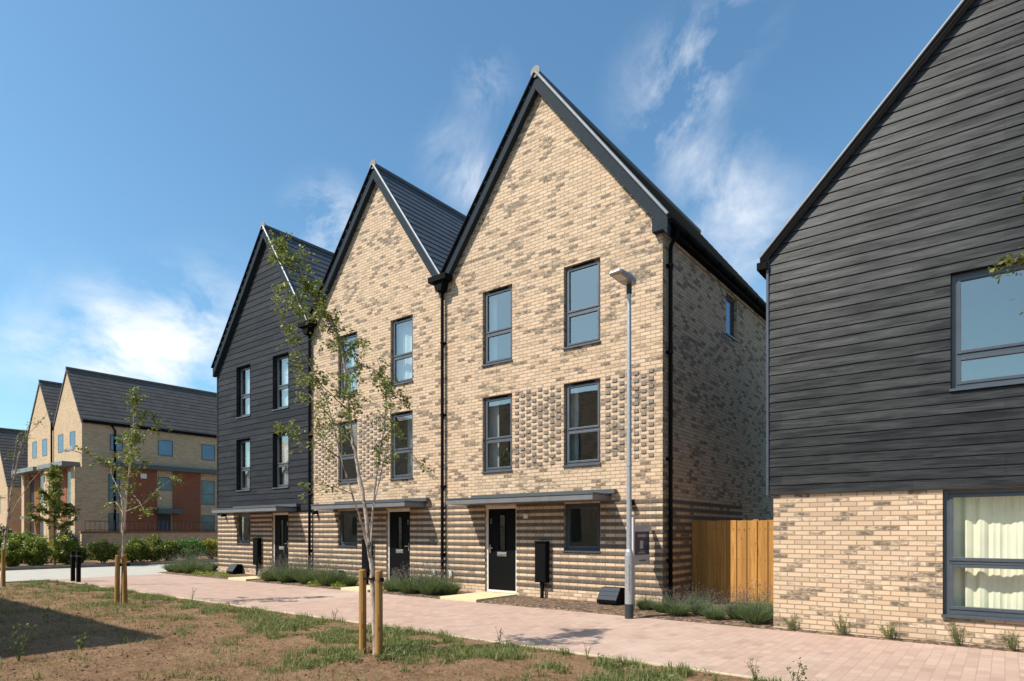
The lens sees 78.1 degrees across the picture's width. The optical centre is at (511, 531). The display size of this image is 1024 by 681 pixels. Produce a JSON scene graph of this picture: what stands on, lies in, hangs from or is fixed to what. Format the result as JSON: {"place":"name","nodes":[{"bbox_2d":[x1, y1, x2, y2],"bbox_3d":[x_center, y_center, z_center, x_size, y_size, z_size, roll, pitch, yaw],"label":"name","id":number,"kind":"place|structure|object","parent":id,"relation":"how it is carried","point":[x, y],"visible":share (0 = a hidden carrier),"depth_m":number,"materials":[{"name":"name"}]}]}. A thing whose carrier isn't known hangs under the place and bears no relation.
{"place":"outdoors","nodes":[
{"label":"outdoors","id":0,"kind":"place"},
{"bbox_2d":[0,562,215,582],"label":"road","id":1,"kind":"structure","parent":0,"point":[35,574],"depth_m":22.94,"materials":[{"name":"concrete"}]},
{"bbox_2d":[0,556,216,566],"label":"verge","id":2,"kind":"structure","parent":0,"point":[88,561],"depth_m":28.25,"materials":[{"name":"soil"}]},
{"bbox_2d":[0,428,27,542],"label":"house","id":3,"kind":"structure","parent":2,"relation":"on","point":[8,436],"depth_m":46.80,"materials":[{"name":"brick"}]},
{"bbox_2d":[0,537,29,566],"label":"shrub","id":4,"kind":"object","parent":2,"relation":"on","point":[16,548],"visible":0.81,"depth_m":24.88,"materials":[{"name":"green plant"}]},
{"bbox_2d":[0,529,47,562],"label":"shrub","id":5,"kind":"object","parent":2,"relation":"on","point":[19,536],"visible":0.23,"depth_m":27.46,"materials":[{"name":"green plant"}]},
{"bbox_2d":[19,536,52,565],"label":"shrub","id":6,"kind":"object","parent":2,"relation":"on","point":[40,552],"visible":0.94,"depth_m":25.51,"materials":[{"name":"green plant"}]},
{"bbox_2d":[11,379,61,544],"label":"house","id":7,"kind":"structure","parent":2,"relation":"on","point":[41,448],"depth_m":40.98,"materials":[{"name":"brick"}]},
{"bbox_2d":[24,463,81,564],"bbox_3d":[-19.242,-0.709,26.493,1.590,4.259,1.649,0,0,8],"label":"leafy tree","id":8,"kind":"object","parent":2,"relation":"on","point":[54,481],"visible":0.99,"depth_m":26.28,"materials":[{"name":"green plant"}]},
{"bbox_2d":[49,527,79,541],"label":"shrub","id":9,"kind":"object","parent":2,"relation":"on","point":[72,536],"visible":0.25,"depth_m":30.16,"materials":[{"name":"green plant"}]},
{"bbox_2d":[47,534,82,562],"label":"shrub","id":10,"kind":"object","parent":2,"relation":"on","point":[50,546],"visible":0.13,"depth_m":27.81,"materials":[{"name":"green plant"}]},
{"bbox_2d":[51,538,85,564],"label":"shrub","id":11,"kind":"object","parent":2,"relation":"on","point":[62,551],"visible":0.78,"depth_m":26.42,"materials":[{"name":"green plant"}]},
{"bbox_2d":[84,538,120,562],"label":"shrub","id":12,"kind":"object","parent":2,"relation":"on","point":[98,551],"visible":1,"depth_m":27.44,"materials":[{"name":"green plant"}]},
{"bbox_2d":[37,366,217,544],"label":"house","id":13,"kind":"structure","parent":2,"relation":"on","point":[92,412],"depth_m":39.02,"materials":[{"name":"brick"}]},
{"bbox_2d":[108,513,118,530],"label":"window","id":14,"kind":"structure","parent":13,"relation":"in","point":[110,515],"depth_m":37.60,"materials":[{"name":"glass"}]},
{"bbox_2d":[108,474,119,502],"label":"window","id":15,"kind":"structure","parent":13,"relation":"in","point":[110,480],"depth_m":37.60,"materials":[{"name":"glass"}]},
{"bbox_2d":[110,434,122,450],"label":"window","id":16,"kind":"structure","parent":13,"relation":"in","point":[118,448],"depth_m":37.70,"materials":[{"name":"glass"}]},
{"bbox_2d":[157,514,170,530],"bbox_3d":[-21.977,0.215,39.886,0.048,2.570,0.800,0,0,38],"label":"door","id":17,"kind":"structure","parent":13,"relation":"in","point":[162,519],"depth_m":39.84,"materials":[{"name":"grey"}]},
{"bbox_2d":[158,477,171,490],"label":"window","id":18,"kind":"structure","parent":13,"relation":"in","point":[168,486],"depth_m":39.97,"materials":[{"name":"glass"}]},
{"bbox_2d":[158,439,172,456],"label":"window","id":19,"kind":"structure","parent":13,"relation":"in","point":[165,447],"depth_m":39.97,"materials":[{"name":"glass"}]},
{"bbox_2d":[201,444,214,460],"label":"window","id":20,"kind":"structure","parent":13,"relation":"in","point":[207,451],"depth_m":42.08,"materials":[{"name":"glass"}]},
{"bbox_2d":[201,480,214,504],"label":"window","id":21,"kind":"structure","parent":13,"relation":"in","point":[207,487],"depth_m":42.08,"materials":[{"name":"glass"}]},
{"bbox_2d":[201,515,214,530],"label":"window","id":22,"kind":"structure","parent":13,"relation":"in","point":[204,518],"depth_m":42.08,"materials":[{"name":"glass"}]},
{"bbox_2d":[120,536,148,561],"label":"shrub","id":23,"kind":"object","parent":2,"relation":"on","point":[134,552],"visible":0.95,"depth_m":28.51,"materials":[{"name":"green plant"}]},
{"bbox_2d":[79,531,217,558],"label":"garden wall","id":24,"kind":"structure","parent":2,"relation":"on","point":[89,537],"depth_m":33.24,"materials":[{"name":"beige brick"}]},
{"bbox_2d":[104,521,217,530],"bbox_3d":[-15.895,0.485,38.941,0.030,2.030,18.200,0,0,38],"label":"metal railing","id":25,"kind":"object","parent":24,"relation":"on","point":[167,525],"visible":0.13,"depth_m":34.90,"materials":[{"name":"black metal"}]},
{"bbox_2d":[136,533,170,561],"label":"shrub","id":26,"kind":"object","parent":2,"relation":"on","point":[156,543],"visible":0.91,"depth_m":29.18,"materials":[{"name":"green plant"}]},
{"bbox_2d":[158,539,179,560],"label":"shrub","id":27,"kind":"object","parent":2,"relation":"on","point":[173,547],"visible":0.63,"depth_m":29.77,"materials":[{"name":"green plant"}]},
{"bbox_2d":[176,537,211,559],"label":"shrub","id":28,"kind":"object","parent":2,"relation":"on","point":[187,542],"visible":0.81,"depth_m":30.42,"materials":[{"name":"green plant"}]},
{"bbox_2d":[199,538,217,557],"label":"shrub","id":29,"kind":"object","parent":2,"relation":"on","point":[211,544],"visible":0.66,"depth_m":31.45,"materials":[{"name":"green plant"}]},
{"bbox_2d":[0,581,760,680],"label":"soil","id":30,"kind":"structure","parent":0,"point":[138,661],"depth_m":7.68,"materials":[{"name":"brown soil"}]},
{"bbox_2d":[1,549,5,586],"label":"timber stake","id":31,"kind":"object","parent":30,"relation":"in","point":[3,567],"visible":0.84,"depth_m":16.53,"materials":[{"name":"brown wood"}]},
{"bbox_2d":[3,622,36,660],"bbox_3d":[-5.724,1.291,7.308,0.406,0.453,0.195,0,0,-26],"label":"weed plant","id":32,"kind":"object","parent":30,"relation":"on","point":[18,650],"visible":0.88,"depth_m":7.32,"materials":[{"name":"green plant"}]},
{"bbox_2d":[0,409,51,585],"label":"birch tree","id":33,"kind":"object","parent":30,"relation":"on","point":[9,504],"visible":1,"depth_m":16.60,"materials":[{"name":"green plant"}]},
{"bbox_2d":[114,555,120,603],"bbox_3d":[-7.964,1.056,12.740,0.141,1.151,0.094,0,0,38],"label":"timber stake","id":34,"kind":"object","parent":30,"relation":"in","point":[117,582],"visible":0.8,"depth_m":12.71,"materials":[{"name":"brown wood"}]},
{"bbox_2d":[121,555,127,603],"bbox_3d":[-7.838,1.055,12.770,0.140,1.151,0.094,0,0,38],"label":"timber stake","id":35,"kind":"object","parent":30,"relation":"in","point":[124,580],"visible":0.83,"depth_m":12.74,"materials":[{"name":"brown wood"}]},
{"bbox_2d":[75,386,184,602],"bbox_3d":[-7.828,-0.754,12.834,2.006,4.510,1.301,0,0,3],"label":"birch tree","id":36,"kind":"object","parent":30,"relation":"on","point":[132,441],"visible":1,"depth_m":12.92,"materials":[{"name":"green plant"}]},
{"bbox_2d":[266,230,435,654],"bbox_3d":[-2.030,-1.119,7.728,2.177,5.302,1.414,0,0,-4],"label":"birch tree","id":37,"kind":"object","parent":30,"relation":"on","point":[309,287],"visible":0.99,"depth_m":7.75,"materials":[{"name":"green plant"}]},
{"bbox_2d":[359,569,365,653],"bbox_3d":[-1.849,1.069,7.815,0.093,1.190,0.094,0,0,38],"label":"timber stake","id":38,"kind":"object","parent":30,"relation":"in","point":[362,611],"visible":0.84,"depth_m":7.77,"materials":[{"name":"brown wood"}]},
{"bbox_2d":[375,570,382,655],"bbox_3d":[-1.581,1.058,7.498,0.093,1.190,0.094,0,0,38],"label":"timber stake","id":39,"kind":"object","parent":30,"relation":"in","point":[378,615],"visible":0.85,"depth_m":7.46,"materials":[{"name":"brown wood"}]},
{"bbox_2d":[1,579,804,680],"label":"ground weeds","id":40,"kind":"object","parent":30,"relation":"on","point":[404,652],"visible":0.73,"depth_m":7.67,"materials":[{"name":"green plant"}]},
{"bbox_2d":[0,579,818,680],"bbox_3d":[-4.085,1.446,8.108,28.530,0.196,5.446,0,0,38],"label":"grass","id":41,"kind":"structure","parent":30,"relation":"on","point":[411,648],"depth_m":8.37,"materials":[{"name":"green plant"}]},
{"bbox_2d":[786,657,806,680],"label":"weed plant","id":42,"kind":"object","parent":30,"relation":"on","point":[801,667],"visible":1,"depth_m":5.83,"materials":[{"name":"green plant"}]},
{"bbox_2d":[988,186,1023,314],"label":"birch tree","id":43,"kind":"object","parent":30,"relation":"on","point":[1007,259],"visible":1,"depth_m":4.47,"materials":[{"name":"green plant"}]},
{"bbox_2d":[0,579,810,680],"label":"dry grass","id":44,"kind":"structure","parent":0,"point":[351,636],"depth_m":8.13,"materials":[{"name":"plant"}]},
{"bbox_2d":[0,0,960,429],"label":"sky","id":45,"kind":"structure","parent":0,"point":[147,146],"materials":[{"name":"blue"}]},
{"bbox_2d":[50,574,1023,680],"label":"paving","id":46,"kind":"structure","parent":0,"point":[731,649],"depth_m":8.91,"materials":[{"name":"pink brick"}]},
{"bbox_2d":[70,551,75,580],"bbox_3d":[-13.192,1.100,18.969,0.104,1.000,0.104,0,0,38],"label":"bollard","id":47,"kind":"object","parent":46,"relation":"on","point":[72,555],"visible":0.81,"depth_m":18.94,"materials":[{"name":"black plastic"}]},
{"bbox_2d":[76,551,80,581],"bbox_3d":[-12.807,1.100,18.650,0.104,1.000,0.104,0,0,38],"label":"bollard","id":48,"kind":"object","parent":46,"relation":"on","point":[78,566],"visible":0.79,"depth_m":18.61,"materials":[{"name":"black plastic"}]},
{"bbox_2d":[609,268,635,618],"bbox_3d":[1.902,-1.411,10.749,0.250,5.922,0.550,0,0,45],"label":"street lamp","id":49,"kind":"object","parent":46,"relation":"on","point":[625,278],"visible":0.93,"depth_m":10.82,"materials":[{"name":"metal"}]},
{"label":"ground","id":50,"kind":"structure","parent":0,"visible":0},
{"bbox_2d":[0,560,217,570],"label":"kerb","id":51,"kind":"structure","parent":50,"relation":"on","point":[69,566],"depth_m":26.09,"materials":[{"name":"concrete"}]},
{"bbox_2d":[211,222,333,574],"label":"terraced house","id":52,"kind":"structure","parent":50,"relation":"on","point":[261,473],"depth_m":21.11,"materials":[{"name":"black wood"}]},
{"bbox_2d":[236,366,249,418],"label":"window","id":53,"kind":"structure","parent":52,"relation":"in","point":[243,396],"depth_m":22.16,"materials":[{"name":"grey glass"}]},
{"bbox_2d":[236,439,250,491],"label":"window","id":54,"kind":"structure","parent":52,"relation":"in","point":[243,468],"depth_m":22.16,"materials":[{"name":"grey metal"}]},
{"bbox_2d":[236,514,250,543],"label":"window","id":55,"kind":"structure","parent":52,"relation":"in","point":[241,541],"depth_m":22.12,"materials":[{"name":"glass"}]},
{"bbox_2d":[272,433,288,488],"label":"window","id":56,"kind":"structure","parent":52,"relation":"in","point":[279,464],"depth_m":20.76,"materials":[{"name":"grey metal"}]},
{"bbox_2d":[272,354,288,410],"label":"window","id":57,"kind":"structure","parent":52,"relation":"in","point":[279,387],"depth_m":20.76,"materials":[{"name":"grey metal"}]},
{"bbox_2d":[275,515,287,568],"bbox_3d":[-7.482,0.430,20.513,0.812,1.912,0.105,0,0,38],"label":"door","id":58,"kind":"structure","parent":52,"relation":"in","point":[279,548],"depth_m":20.57,"materials":[{"name":"black paint"}]},
{"bbox_2d":[306,159,465,583],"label":"terraced house","id":59,"kind":"structure","parent":50,"relation":"on","point":[385,281],"depth_m":17.41,"materials":[{"name":"brick"}]},
{"bbox_2d":[337,511,356,546],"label":"window","id":60,"kind":"structure","parent":59,"relation":"in","point":[342,544],"depth_m":18.58,"materials":[{"name":"metal"}]},
{"bbox_2d":[337,420,357,483],"bbox_3d":[-4.739,-2.295,18.363,0.904,1.814,0.185,0,0,38],"label":"window","id":61,"kind":"structure","parent":59,"relation":"in","point":[346,457],"depth_m":18.57,"materials":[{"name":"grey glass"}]},
{"bbox_2d":[340,332,356,396],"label":"window","id":62,"kind":"structure","parent":59,"relation":"in","point":[353,335],"depth_m":18.57,"materials":[{"name":"grey glass"}]},
{"bbox_2d":[390,511,409,580],"bbox_3d":[-3.030,0.430,17.034,0.812,1.912,0.105,0,0,38],"label":"door","id":63,"kind":"structure","parent":59,"relation":"in","point":[398,555],"depth_m":17.05,"materials":[{"name":"black paint"}]},
{"bbox_2d":[389,411,412,479],"bbox_3d":[-2.927,-2.295,16.947,0.904,1.814,0.185,0,0,38],"label":"window","id":64,"kind":"structure","parent":59,"relation":"in","point":[401,450],"depth_m":17.05,"materials":[{"name":"grey metal"}]},
{"bbox_2d":[393,315,412,385],"bbox_3d":[-2.927,-4.835,16.947,0.904,1.794,0.185,0,0,38],"label":"window","id":65,"kind":"structure","parent":59,"relation":"in","point":[396,357],"depth_m":17.07,"materials":[{"name":"grey metal"}]},
{"bbox_2d":[59,580,778,680],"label":"edging","id":66,"kind":"object","parent":50,"relation":"on","point":[658,664],"depth_m":8.04,"materials":[{"name":"concrete"}]},
{"bbox_2d":[158,569,1023,652],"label":"planting bed","id":67,"kind":"object","parent":50,"relation":"on","point":[568,605],"visible":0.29,"depth_m":12.05,"materials":[{"name":"brown soil"}]},
{"bbox_2d":[163,551,197,572],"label":"lavender plant","id":68,"kind":"object","parent":67,"relation":"on","point":[175,567],"visible":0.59,"depth_m":22.36,"materials":[{"name":"green plant"}]},
{"bbox_2d":[172,547,211,573],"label":"lavender plant","id":69,"kind":"object","parent":67,"relation":"on","point":[186,567],"visible":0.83,"depth_m":21.89,"materials":[{"name":"green plant"}]},
{"bbox_2d":[226,564,241,573],"bbox_3d":[-9.612,1.298,21.839,0.460,0.324,0.356,0,0,38],"label":"meter box","id":70,"kind":"object","parent":67,"relation":"on","point":[234,569],"visible":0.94,"depth_m":21.73,"materials":[{"name":"black plastic"}]},
{"bbox_2d":[252,538,261,574],"bbox_3d":[-8.545,0.870,21.142,0.320,1.300,0.162,0,0,38],"label":"post box","id":71,"kind":"object","parent":67,"relation":"on","point":[256,550],"visible":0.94,"depth_m":21.06,"materials":[{"name":"black plastic"}]},
{"bbox_2d":[252,560,287,580],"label":"lavender plant","id":72,"kind":"object","parent":67,"relation":"on","point":[267,576],"visible":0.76,"depth_m":18.63,"materials":[{"name":"green plant"}]},
{"bbox_2d":[267,556,305,581],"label":"lavender plant","id":73,"kind":"object","parent":67,"relation":"on","point":[282,576],"visible":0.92,"depth_m":18.14,"materials":[{"name":"green plant"}]},
{"bbox_2d":[271,551,313,580],"bbox_3d":[-6.596,0.997,18.839,1.318,0.947,1.318,0,0,-22],"label":"lavender plant","id":74,"kind":"object","parent":67,"relation":"on","point":[289,564],"visible":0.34,"depth_m":18.82,"materials":[{"name":"green plant"}]},
{"bbox_2d":[291,559,322,583],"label":"lavender plant","id":75,"kind":"object","parent":67,"relation":"on","point":[306,578],"visible":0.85,"depth_m":17.66,"materials":[{"name":"green plant"}]},
{"bbox_2d":[306,551,351,585],"bbox_3d":[-4.977,0.971,17.205,1.156,0.998,1.184,0,0,14],"label":"lavender plant","id":76,"kind":"object","parent":67,"relation":"on","point":[326,578],"visible":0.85,"depth_m":17.05,"materials":[{"name":"green plant"}]},
{"bbox_2d":[335,563,364,585],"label":"lavender plant","id":77,"kind":"object","parent":67,"relation":"on","point":[350,581],"visible":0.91,"depth_m":16.98,"materials":[{"name":"green plant"}]},
{"bbox_2d":[361,539,372,583],"bbox_3d":[-4.054,0.870,17.633,0.320,1.300,0.162,0,0,38],"label":"post box","id":78,"kind":"object","parent":67,"relation":"on","point":[365,563],"visible":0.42,"depth_m":17.59,"materials":[{"name":"black plastic"}]},
{"bbox_2d":[383,568,405,591],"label":"lavender plant","id":79,"kind":"object","parent":67,"relation":"on","point":[388,586],"visible":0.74,"depth_m":15.41,"materials":[{"name":"green plant"}]},
{"bbox_2d":[387,562,431,593],"bbox_3d":[-2.434,1.088,15.082,1.170,0.764,1.169,0,0,7],"label":"lavender plant","id":80,"kind":"object","parent":67,"relation":"on","point":[406,586],"visible":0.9,"depth_m":14.93,"materials":[{"name":"green plant"}]},
{"bbox_2d":[409,559,455,594],"bbox_3d":[-1.891,1.020,14.739,1.026,0.901,1.052,0,0,40],"label":"lavender plant","id":81,"kind":"object","parent":67,"relation":"on","point":[432,587],"visible":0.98,"depth_m":14.58,"materials":[{"name":"green plant"}]},
{"bbox_2d":[406,558,458,582],"bbox_3d":[-1.953,1.065,15.212,1.268,0.810,1.197,0,0,22],"label":"lavender plant","id":82,"kind":"object","parent":67,"relation":"on","point":[430,574],"visible":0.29,"depth_m":15.16,"materials":[{"name":"green plant"}]},
{"bbox_2d":[433,563,467,594],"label":"lavender plant","id":83,"kind":"object","parent":67,"relation":"on","point":[451,588],"visible":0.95,"depth_m":14.67,"materials":[{"name":"green plant"}]},
{"bbox_2d":[440,592,516,601],"bbox_3d":[-0.733,1.481,14.217,1.060,0.078,1.436,0,0,38],"label":"doorstep slab","id":84,"kind":"structure","parent":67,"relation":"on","point":[474,597],"depth_m":13.95,"materials":[{"name":"beige concrete"}]},
{"bbox_2d":[534,541,549,597],"bbox_3d":[0.659,0.870,13.951,0.320,1.300,0.162,0,0,38],"label":"post box","id":85,"kind":"object","parent":67,"relation":"on","point":[542,562],"visible":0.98,"depth_m":13.89,"materials":[{"name":"black plastic"}]},
{"bbox_2d":[597,586,624,604],"bbox_3d":[1.995,1.298,12.771,0.460,0.324,0.356,0,0,38],"label":"meter box","id":86,"kind":"object","parent":67,"relation":"on","point":[612,595],"visible":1,"depth_m":12.68,"materials":[{"name":"black plastic"}]},
{"bbox_2d":[632,517,650,609],"bbox_3d":[2.471,0.620,12.080,0.060,1.760,0.760,0,0,38],"label":"hanging sign","id":87,"kind":"object","parent":67,"relation":"on","point":[640,542],"visible":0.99,"depth_m":11.99,"materials":[{"name":"grey metal"}]},
{"bbox_2d":[635,586,660,609],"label":"lavender plant","id":88,"kind":"object","parent":67,"relation":"on","point":[643,605],"visible":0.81,"depth_m":11.83,"materials":[{"name":"green plant"}]},
{"bbox_2d":[649,587,678,612],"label":"lavender plant","id":89,"kind":"object","parent":67,"relation":"on","point":[656,607],"visible":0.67,"depth_m":11.44,"materials":[{"name":"green plant"}]},
{"bbox_2d":[656,586,697,615],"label":"lavender plant","id":90,"kind":"object","parent":67,"relation":"on","point":[672,609],"visible":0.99,"depth_m":10.99,"materials":[{"name":"green plant"}]},
{"bbox_2d":[675,584,719,611],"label":"lavender plant","id":91,"kind":"object","parent":67,"relation":"on","point":[693,601],"visible":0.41,"depth_m":11.54,"materials":[{"name":"green plant"}]},
{"bbox_2d":[680,588,724,614],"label":"lavender plant","id":92,"kind":"object","parent":67,"relation":"on","point":[696,610],"visible":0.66,"depth_m":11.09,"materials":[{"name":"green plant"}]},
{"bbox_2d":[694,596,732,619],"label":"lavender plant","id":93,"kind":"object","parent":67,"relation":"on","point":[715,614],"visible":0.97,"depth_m":10.53,"materials":[{"name":"green plant"}]},
{"bbox_2d":[692,519,772,604],"bbox_3d":[4.867,0.630,12.656,2.567,1.740,0.260,0,0,38],"label":"timber fence","id":94,"kind":"object","parent":67,"relation":"on","point":[727,555],"visible":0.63,"depth_m":12.87,"materials":[{"name":"brown wood"}]},
{"bbox_2d":[712,587,766,619],"bbox_3d":[3.862,1.182,10.638,0.944,0.576,0.891,0,0,-25],"label":"lavender plant","id":95,"kind":"object","parent":67,"relation":"on","point":[732,614],"visible":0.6,"depth_m":10.55,"materials":[{"name":"green plant"}]},
{"bbox_2d":[729,576,772,623],"bbox_3d":[3.932,1.095,10.137,0.835,0.749,0.856,0,0,-13],"label":"lavender plant","id":96,"kind":"object","parent":67,"relation":"on","point":[754,614],"visible":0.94,"depth_m":10.03,"materials":[{"name":"green plant"}]},
{"bbox_2d":[945,618,968,644],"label":"rosemary plant","id":97,"kind":"object","parent":67,"relation":"in","point":[956,638],"visible":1,"depth_m":8.28,"materials":[{"name":"green plant"}]},
{"bbox_2d":[995,630,1019,649],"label":"rosemary plant","id":98,"kind":"object","parent":67,"relation":"in","point":[1010,645],"visible":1,"depth_m":7.90,"materials":[{"name":"green plant"}]},
{"bbox_2d":[440,65,772,604],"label":"terraced house","id":99,"kind":"structure","parent":50,"relation":"on","point":[573,206],"depth_m":14.03,"materials":[{"name":"brick"}]},
{"bbox_2d":[481,394,512,472],"bbox_3d":[-0.319,-2.295,14.909,0.924,1.814,0.185,0,0,38],"label":"window","id":100,"kind":"structure","parent":99,"relation":"in","point":[500,439],"depth_m":14.98,"materials":[{"name":"grey metal"}]},
{"bbox_2d":[481,285,512,366],"bbox_3d":[-0.319,-4.835,14.909,0.924,1.794,0.185,0,0,38],"label":"window","id":101,"kind":"structure","parent":99,"relation":"in","point":[506,330],"depth_m":14.98,"materials":[{"name":"grey metal"}]},
{"bbox_2d":[489,508,515,590],"bbox_3d":[-0.237,0.430,14.852,0.822,1.912,0.105,0,0,38],"label":"door","id":102,"kind":"structure","parent":99,"relation":"in","point":[502,564],"depth_m":14.85,"materials":[{"name":"black paint"}]},
{"bbox_2d":[562,379,600,466],"bbox_3d":[1.514,-2.295,13.478,0.934,1.814,0.185,0,0,38],"label":"window","id":103,"kind":"structure","parent":99,"relation":"in","point":[570,431],"depth_m":13.57,"materials":[{"name":"grey metal"}]},
{"bbox_2d":[562,258,600,349],"bbox_3d":[1.514,-4.835,13.478,0.934,1.794,0.185,0,0,38],"label":"window","id":104,"kind":"structure","parent":99,"relation":"in","point":[570,314],"depth_m":13.56,"materials":[{"name":"grey metal"}]},
{"bbox_2d":[562,503,600,552],"bbox_3d":[1.515,-0.071,13.480,0.934,1.045,0.180,0,0,38],"label":"window","id":105,"kind":"structure","parent":99,"relation":"in","point":[583,549],"depth_m":13.54,"materials":[{"name":"metal"}]},
{"bbox_2d":[726,296,737,341],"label":"window","id":106,"kind":"structure","parent":99,"relation":"in","point":[729,303],"depth_m":15.54,"materials":[{"name":"metal"}]},
{"bbox_2d":[757,0,1023,648],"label":"clad house","id":107,"kind":"structure","parent":50,"relation":"on","point":[894,403],"depth_m":8.70,"materials":[{"name":"wood"}]},
{"bbox_2d":[941,487,1023,622],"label":"window","id":108,"kind":"structure","parent":107,"relation":"in","point":[980,613],"depth_m":8.32,"materials":[{"name":"metal"}]},
{"bbox_2d":[949,262,1023,391],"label":"window","id":109,"kind":"structure","parent":107,"relation":"in","point":[958,355],"depth_m":8.28,"materials":[{"name":"metal"}]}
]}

